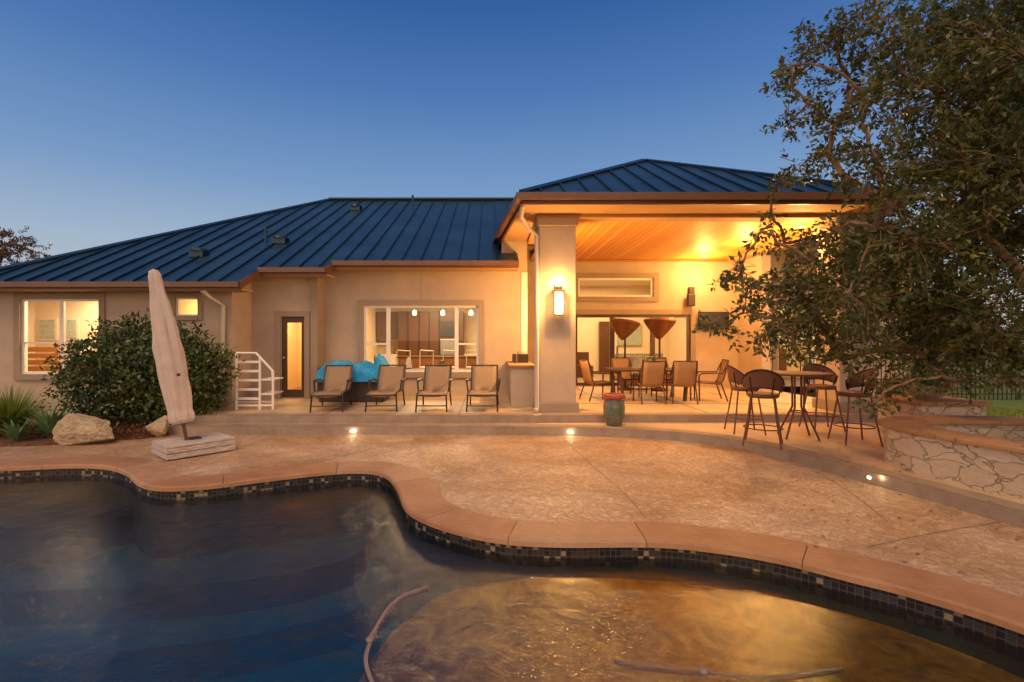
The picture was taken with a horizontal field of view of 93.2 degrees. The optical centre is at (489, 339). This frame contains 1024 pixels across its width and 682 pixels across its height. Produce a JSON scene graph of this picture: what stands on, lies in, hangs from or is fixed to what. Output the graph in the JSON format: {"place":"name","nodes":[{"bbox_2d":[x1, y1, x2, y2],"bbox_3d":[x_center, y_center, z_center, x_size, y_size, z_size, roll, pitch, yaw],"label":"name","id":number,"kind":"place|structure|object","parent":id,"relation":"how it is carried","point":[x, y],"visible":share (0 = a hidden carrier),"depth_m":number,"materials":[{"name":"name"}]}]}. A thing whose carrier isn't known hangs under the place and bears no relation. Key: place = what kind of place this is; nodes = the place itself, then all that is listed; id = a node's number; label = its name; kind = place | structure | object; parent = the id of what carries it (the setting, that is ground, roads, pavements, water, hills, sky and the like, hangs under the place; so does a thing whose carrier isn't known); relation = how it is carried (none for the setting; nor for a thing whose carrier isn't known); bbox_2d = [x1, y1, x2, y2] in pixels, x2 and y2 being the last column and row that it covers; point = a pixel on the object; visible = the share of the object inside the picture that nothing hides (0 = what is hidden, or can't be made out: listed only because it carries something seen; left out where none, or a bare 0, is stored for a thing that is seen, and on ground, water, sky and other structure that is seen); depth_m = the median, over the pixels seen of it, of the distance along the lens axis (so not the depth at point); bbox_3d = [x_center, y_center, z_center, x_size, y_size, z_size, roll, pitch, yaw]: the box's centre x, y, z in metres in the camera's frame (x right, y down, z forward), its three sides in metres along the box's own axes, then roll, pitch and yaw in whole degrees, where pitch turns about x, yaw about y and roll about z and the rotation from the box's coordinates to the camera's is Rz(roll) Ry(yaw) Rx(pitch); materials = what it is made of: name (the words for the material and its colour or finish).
{"place":"outdoors","nodes":[
{"label":"outdoors","id":0,"kind":"place"},
{"bbox_2d":[0,435,1023,597],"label":"pool deck","id":1,"kind":"structure","parent":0,"point":[539,478],"depth_m":5.71,"materials":[{"name":"concrete"}]},
{"bbox_2d":[0,415,167,446],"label":"mulch bed","id":2,"kind":"object","parent":1,"relation":"on","point":[6,441],"visible":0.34,"depth_m":8.25,"materials":[{"name":"brown soil"}]},
{"bbox_2d":[0,418,41,441],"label":"yucca plant","id":3,"kind":"object","parent":2,"relation":"on","point":[16,433],"visible":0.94,"depth_m":8.07,"materials":[{"name":"green plant"}]},
{"bbox_2d":[0,383,64,432],"bbox_3d":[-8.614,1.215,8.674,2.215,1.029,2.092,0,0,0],"label":"fountain grass","id":4,"kind":"object","parent":2,"relation":"on","point":[18,414],"depth_m":8.60,"materials":[{"name":"green plant"}]},
{"bbox_2d":[13,397,78,436],"bbox_3d":[-7.595,1.375,8.567,1.118,0.711,1.014,0,0,-29],"label":"yucca plant","id":5,"kind":"object","parent":2,"relation":"on","point":[45,421],"visible":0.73,"depth_m":8.31,"materials":[{"name":"green plant"}]},
{"bbox_2d":[0,420,152,438],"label":"groundcover plants","id":6,"kind":"object","parent":2,"relation":"on","point":[136,428],"visible":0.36,"depth_m":8.51,"materials":[{"name":"green plant"}]},
{"bbox_2d":[52,413,113,445],"bbox_3d":[-6.795,1.517,8.101,0.953,0.570,0.451,0,0,0],"label":"boulder","id":7,"kind":"object","parent":2,"relation":"on","point":[73,428],"visible":0.91,"depth_m":7.94,"materials":[{"name":"beige stone"}]},
{"bbox_2d":[34,307,244,430],"bbox_3d":[-6.828,0.599,9.632,3.666,2.492,2.389,0,0,0],"label":"round shrub","id":8,"kind":"object","parent":2,"relation":"on","point":[113,378],"visible":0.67,"depth_m":9.10,"materials":[{"name":"green plant"}]},
{"bbox_2d":[132,332,236,425],"bbox_3d":[-5.957,0.822,9.502,1.713,1.968,1.684,0,0,0],"label":"round shrub","id":9,"kind":"object","parent":2,"relation":"on","point":[202,391],"visible":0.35,"depth_m":9.36,"materials":[{"name":"green plant"}]},
{"bbox_2d":[146,415,169,436],"bbox_3d":[-5.953,1.556,8.665,0.338,0.380,0.321,0,0,-18],"label":"boulder","id":10,"kind":"object","parent":1,"relation":"on","point":[158,427],"visible":0.96,"depth_m":8.58,"materials":[{"name":"beige stone"}]},
{"bbox_2d":[152,432,235,459],"bbox_3d":[-4.572,1.623,7.477,0.707,0.215,0.940,0,0,41],"label":"wooden umbrella base","id":11,"kind":"object","parent":1,"relation":"on","point":[163,448],"visible":0.98,"depth_m":7.29,"materials":[{"name":"brown wood"}]},
{"bbox_2d":[148,269,194,439],"bbox_3d":[-4.861,0.229,7.366,0.715,2.612,0.352,0,0,0],"label":"closed patio umbrella","id":12,"kind":"object","parent":11,"relation":"on","point":[170,362],"visible":1,"depth_m":7.29,"materials":[{"name":"beige fabric"}]},
{"bbox_2d":[0,241,910,414],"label":"walls","id":13,"kind":"structure","parent":1,"relation":"on","point":[330,314],"depth_m":12.30,"materials":[{"name":"paint"}]},
{"bbox_2d":[28,301,97,365],"bbox_3d":[-9.650,0.150,11.860,4.500,2.600,1.580,0,0,0],"label":"bedroom interior","id":14,"kind":"object","parent":13,"relation":"attached to","point":[83,311],"depth_m":12.65,"materials":[{"name":"beige"}]},
{"bbox_2d":[180,299,196,313],"bbox_3d":[-6.650,0.150,12.285,1.400,2.600,2.430,0,0,0],"label":"bath interior","id":15,"kind":"object","parent":13,"relation":"attached to","point":[188,306],"depth_m":11.79,"materials":[{"name":"beige"}]},
{"bbox_2d":[200,203,538,412],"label":"downspouts","id":16,"kind":"object","parent":13,"relation":"attached to","point":[206,294],"visible":0.81,"depth_m":9.52,"materials":[{"name":"beige paint"}]},
{"bbox_2d":[0,197,917,281],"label":"roof","id":17,"kind":"structure","parent":13,"relation":"on","point":[322,233],"depth_m":13.07,"materials":[{"name":"metal"}]},
{"bbox_2d":[189,195,413,256],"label":"roof vents","id":18,"kind":"object","parent":17,"relation":"on","point":[204,252],"visible":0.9,"depth_m":13.02,"materials":[{"name":"black"}]},
{"bbox_2d":[0,241,914,292],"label":"fascia and gutters","id":19,"kind":"structure","parent":17,"relation":"attached to","point":[392,265],"depth_m":11.13,"materials":[{"name":"metal"}]},
{"bbox_2d":[577,280,685,382],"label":"window","id":20,"kind":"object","parent":13,"relation":"attached to","point":[673,343],"visible":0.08,"depth_m":20.50,"materials":[{"name":"beige"}]},
{"bbox_2d":[687,287,694,305],"bbox_3d":[6.151,-1.309,14.775,0.262,0.604,0.250,0,0,0],"label":"wall speaker","id":21,"kind":"object","parent":13,"relation":"attached to","point":[691,297],"depth_m":14.65,"materials":[{"name":"brown metal"}]},
{"bbox_2d":[698,312,728,328],"bbox_3d":[6.826,-0.574,14.800,0.926,0.544,0.200,0,0,0],"label":"outdoor television","id":22,"kind":"object","parent":13,"relation":"attached to","point":[713,316],"visible":0.52,"depth_m":14.70,"materials":[{"name":"black plastic"}]},
{"bbox_2d":[779,309,811,370],"bbox_3d":[10.300,-0.155,16.795,5.200,3.190,3.410,0,0,0],"label":"study interior","id":23,"kind":"object","parent":13,"relation":"in","point":[791,368],"depth_m":18.50,"materials":[{"name":"beige"}]},
{"bbox_2d":[0,457,1023,681],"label":"swimming pool","id":24,"kind":"structure","parent":1,"relation":"in","point":[310,611],"depth_m":4.56,"materials":[{"name":"stone"}]},
{"bbox_2d":[0,475,1023,669],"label":"pool water","id":25,"kind":"structure","parent":24,"relation":"in","point":[70,509],"depth_m":5.10,"materials":[{"name":"blue liquid"}]},
{"bbox_2d":[362,586,844,681],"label":"pool cleaner hose","id":26,"kind":"object","parent":25,"relation":"in","point":[701,671],"visible":0.98,"depth_m":2.78,"materials":[{"name":"brown"}]},
{"bbox_2d":[322,440,998,546],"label":"deck joints","id":27,"kind":"object","parent":1,"relation":"on","point":[820,473],"visible":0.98,"depth_m":5.02,"materials":[{"name":"brown"}]},
{"bbox_2d":[0,0,1023,327],"label":"sky","id":28,"kind":"structure","parent":0,"point":[121,120],"materials":[{"name":"blue"}]},
{"bbox_2d":[167,386,1023,527],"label":"patio terrace","id":29,"kind":"structure","parent":0,"point":[688,420],"depth_m":8.96,"materials":[{"name":"concrete"}]},
{"bbox_2d":[235,352,282,409],"bbox_3d":[-5.009,0.854,10.275,1.097,1.192,0.602,0,0,0],"label":"white pool step ladder","id":30,"kind":"object","parent":29,"relation":"on","point":[272,392],"visible":0.98,"depth_m":9.98,"materials":[{"name":"white paint"}]},
{"bbox_2d":[288,323,301,388],"bbox_3d":[-5.000,0.145,13.235,1.500,2.590,2.530,0,0,0],"label":"hall interior","id":31,"kind":"object","parent":29,"relation":"on","point":[294,355],"visible":0.12,"depth_m":14.23,"materials":[{"name":"beige"}]},
{"bbox_2d":[309,365,352,412],"bbox_3d":[-3.323,1.015,10.255,0.740,0.881,1.456,0,0,-7],"label":"patio chair","id":32,"kind":"object","parent":29,"relation":"on","point":[337,380],"visible":1,"depth_m":10.65,"materials":[{"name":"fabric"}]},
{"bbox_2d":[315,353,389,401],"bbox_3d":[-3.200,0.882,11.470,1.640,1.135,0.820,0,0,0],"label":"wicker storage box","id":33,"kind":"object","parent":29,"relation":"on","point":[364,372],"visible":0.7,"depth_m":11.15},
{"bbox_2d":[365,365,405,411],"bbox_3d":[-2.188,1.015,10.310,0.740,0.881,1.456,0,0,-2],"label":"patio chair","id":34,"kind":"object","parent":29,"relation":"on","point":[390,381],"visible":0.99,"depth_m":10.71,"materials":[{"name":"fabric"}]},
{"bbox_2d":[28,308,786,380],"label":"interior furnishings","id":35,"kind":"object","parent":29,"relation":"on","point":[426,337],"visible":0.41,"depth_m":17.20,"materials":[{"name":"brown wood"}]},
{"bbox_2d":[367,308,475,362],"bbox_3d":[-1.625,0.020,15.235,5.050,2.840,5.530,0,0,0],"label":"kitchen interior","id":36,"kind":"object","parent":29,"relation":"on","point":[469,330],"depth_m":18.00,"materials":[{"name":"beige"}]},
{"bbox_2d":[415,365,452,411],"bbox_3d":[-1.168,1.015,10.310,0.740,0.881,1.456,0,0,0],"label":"patio chair","id":37,"kind":"object","parent":29,"relation":"on","point":[437,381],"visible":1,"depth_m":10.71,"materials":[{"name":"fabric"}]},
{"bbox_2d":[465,365,500,411],"bbox_3d":[-0.134,1.015,10.310,0.740,0.881,1.456,0,0,2],"label":"chaise lounge","id":38,"kind":"object","parent":29,"relation":"on","point":[484,382],"visible":1,"depth_m":10.72,"materials":[{"name":"fabric"}]},
{"bbox_2d":[506,350,533,406],"bbox_3d":[0.700,0.843,11.290,0.580,1.215,1.960,0,0,0],"label":"outdoor kitchen counter","id":39,"kind":"object","parent":29,"relation":"on","point":[520,380],"visible":0.84,"depth_m":10.35,"materials":[{"name":"paint"}]},
{"bbox_2d":[578,359,614,401],"bbox_3d":[2.547,0.966,11.586,0.683,0.980,0.612,0,0,-14],"label":"patio chair","id":40,"kind":"object","parent":29,"relation":"on","point":[586,369],"visible":1,"depth_m":11.47,"materials":[{"name":"beige fabric"}]},
{"bbox_2d":[350,430,870,478],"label":"step lights","id":41,"kind":"object","parent":29,"relation":"attached to","point":[868,477],"visible":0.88,"depth_m":8.73,"materials":[{"name":"beige"}]},
{"bbox_2d":[602,393,625,425],"bbox_3d":[2.311,1.305,8.990,0.430,0.590,0.430,0,0,0],"label":"glazed planter pot","id":42,"kind":"object","parent":29,"relation":"on","point":[614,409],"visible":1,"depth_m":8.84,"materials":[{"name":"teal ceramic"}]},
{"bbox_2d":[609,318,639,390],"bbox_3d":[3.885,0.422,13.900,0.870,2.055,0.871,0,0,0],"label":"patio heater","id":43,"kind":"object","parent":29,"relation":"on","point":[624,329],"visible":0.88,"depth_m":13.68,"materials":[{"name":"brown metal"}]},
{"bbox_2d":[610,357,639,396],"bbox_3d":[3.497,0.966,12.555,0.612,0.980,0.683,0,0,-3],"label":"patio chair","id":44,"kind":"object","parent":29,"relation":"on","point":[620,362],"visible":0.66,"depth_m":12.81,"materials":[{"name":"beige fabric"}]},
{"bbox_2d":[604,367,687,400],"bbox_3d":[3.850,1.082,11.750,1.900,0.743,1.000,0,0,0],"label":"patio dining table","id":45,"kind":"object","parent":29,"relation":"on","point":[617,370],"visible":0.45,"depth_m":11.39,"materials":[{"name":"brown wood"}]},
{"bbox_2d":[649,354,657,360],"bbox_3d":[4.003,0.535,11.789,0.239,0.339,0.228,0,0,-23],"label":"potted centerpiece","id":46,"kind":"object","parent":45,"relation":"on","point":[654,358],"visible":0.51,"depth_m":11.76,"materials":[{"name":"green plant"}]},
{"bbox_2d":[623,356,671,385],"bbox_3d":[4.556,0.925,14.210,1.460,0.850,0.700,0,0,0],"label":"patio loveseat","id":47,"kind":"object","parent":29,"relation":"on","point":[636,361],"visible":0.19,"depth_m":14.28,"materials":[{"name":"brown wicker"}]},
{"bbox_2d":[633,361,666,404],"bbox_3d":[3.650,0.966,11.045,0.612,0.980,0.683,0,0,0],"label":"patio chair","id":48,"kind":"object","parent":29,"relation":"on","point":[653,374],"visible":1,"depth_m":10.78,"materials":[{"name":"brown fabric"}]},
{"bbox_2d":[643,318,675,391],"bbox_3d":[4.777,0.419,13.600,0.879,2.061,0.871,0,0,0],"label":"patio heater","id":49,"kind":"object","parent":29,"relation":"on","point":[659,328],"visible":0.9,"depth_m":13.38,"materials":[{"name":"brown metal"}]},
{"bbox_2d":[645,357,673,396],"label":"patio chair","id":50,"kind":"object","parent":29,"relation":"on","point":[658,359],"visible":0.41,"depth_m":12.83,"materials":[{"name":"brown fabric"}]},
{"bbox_2d":[666,361,698,404],"bbox_3d":[4.412,0.966,11.096,0.612,0.980,0.683,0,0,9],"label":"patio chair","id":51,"kind":"object","parent":29,"relation":"on","point":[684,373],"visible":0.98,"depth_m":10.84,"materials":[{"name":"brown fabric"}]},
{"bbox_2d":[527,214,877,412],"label":"porch ceiling and columns","id":52,"kind":"structure","parent":29,"relation":"on","point":[567,242],"depth_m":9.68,"materials":[{"name":"beige paint"}]},
{"bbox_2d":[552,284,564,315],"bbox_3d":[1.345,-0.778,9.485,0.220,0.620,0.230,0,0,0],"label":"wall sconce","id":53,"kind":"object","parent":52,"relation":"attached to","point":[558,291],"depth_m":9.40,"materials":[{"name":"white glass"}]},
{"bbox_2d":[492,159,925,245],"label":"porch roof","id":54,"kind":"structure","parent":52,"relation":"on","point":[646,186],"depth_m":9.29,"materials":[{"name":"blue metal"}]},
{"bbox_2d":[700,225,805,256],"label":"can lights","id":55,"kind":"object","parent":52,"relation":"attached to","point":[804,226],"visible":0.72,"depth_m":10.52,"materials":[{"name":"yellow"}]},
{"bbox_2d":[694,359,728,401],"bbox_3d":[5.304,0.966,11.589,0.683,0.980,0.612,0,0,11],"label":"patio chair","id":56,"kind":"object","parent":29,"relation":"on","point":[719,380],"visible":0.9,"depth_m":11.49,"materials":[{"name":"beige fabric"}]},
{"bbox_2d":[724,365,766,434],"bbox_3d":[4.391,1.019,8.352,0.565,1.167,0.586,0,0,9],"label":"bar stool","id":57,"kind":"object","parent":29,"relation":"on","point":[735,375],"visible":0.77,"depth_m":8.22,"materials":[{"name":"brown wicker"}]},
{"bbox_2d":[741,369,784,449],"bbox_3d":[4.146,1.019,7.342,0.586,1.167,0.565,0,0,32],"label":"bar stool","id":58,"kind":"object","parent":29,"relation":"on","point":[762,379],"visible":1,"depth_m":7.17,"materials":[{"name":"brown wicker"}]},
{"bbox_2d":[774,371,833,440],"bbox_3d":[5.039,1.073,7.900,0.960,1.067,0.960,0,0,0],"label":"bar table","id":59,"kind":"object","parent":29,"relation":"on","point":[802,375],"visible":0.92,"depth_m":7.84,"materials":[{"name":"brown metal"}]},
{"bbox_2d":[798,363,845,431],"bbox_3d":[5.905,1.019,8.610,0.586,1.167,0.565,0,0,6],"label":"bar stool","id":60,"kind":"object","parent":29,"relation":"on","point":[815,367],"visible":0.88,"depth_m":8.68,"materials":[{"name":"brown wicker"}]},
{"bbox_2d":[662,438,1022,572],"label":"fallen leaves","id":61,"kind":"object","parent":29,"relation":"on","point":[850,513],"visible":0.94,"depth_m":4.91,"materials":[{"name":"red plant"}]},
{"bbox_2d":[827,368,883,446],"bbox_3d":[5.665,1.019,7.498,0.565,1.167,0.586,0,0,9],"label":"bar stool","id":62,"kind":"object","parent":29,"relation":"on","point":[851,383],"visible":0.88,"depth_m":7.52,"materials":[{"name":"brown wicker"}]},
{"bbox_2d":[873,395,992,438],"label":"stone wall","id":63,"kind":"structure","parent":29,"relation":"on","point":[955,406],"depth_m":7.10,"materials":[{"name":"stone"}]},
{"bbox_2d":[894,368,957,398],"bbox_3d":[6.703,0.673,7.441,0.755,0.478,0.730,0,0,0],"label":"succulent bowl planter","id":64,"kind":"object","parent":63,"relation":"on","point":[929,383],"visible":0.29,"depth_m":7.31,"materials":[{"name":"green plant"}]},
{"bbox_2d":[878,415,1023,500],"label":"curved stone seat wall","id":65,"kind":"structure","parent":29,"relation":"on","point":[984,453],"depth_m":5.51,"materials":[{"name":"stone"}]},
{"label":"planting soil","id":66,"kind":"structure","parent":29,"relation":"on","visible":0},
{"bbox_2d":[691,0,1023,419],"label":"live oak tree","id":67,"kind":"object","parent":66,"relation":"on","point":[991,174],"visible":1,"depth_m":5.46,"materials":[{"name":"green plant"}]},
{"bbox_2d":[775,341,1023,417],"bbox_3d":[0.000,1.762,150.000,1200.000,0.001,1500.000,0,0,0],"label":"ground","id":68,"kind":"structure","parent":0,"point":[1013,403],"depth_m":15.17,"materials":[{"name":"green plant"}]},
{"bbox_2d":[0,226,52,265],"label":"bare red tree","id":69,"kind":"object","parent":68,"relation":"on","point":[5,252],"visible":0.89,"depth_m":23.98,"materials":[{"name":"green plant"}]},
{"bbox_2d":[779,260,985,372],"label":"distant trees","id":70,"kind":"object","parent":68,"relation":"on","point":[781,337],"depth_m":18.15,"materials":[{"name":"green plant"}]},
{"bbox_2d":[800,357,1023,399],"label":"iron fence","id":71,"kind":"object","parent":68,"relation":"on","point":[948,394],"visible":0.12,"depth_m":13.99,"materials":[{"name":"grey metal"}]},
{"bbox_2d":[877,401,1023,417],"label":"grass","id":72,"kind":"structure","parent":0,"point":[1006,412],"depth_m":11.44,"materials":[{"name":"green plant"}]}
]}

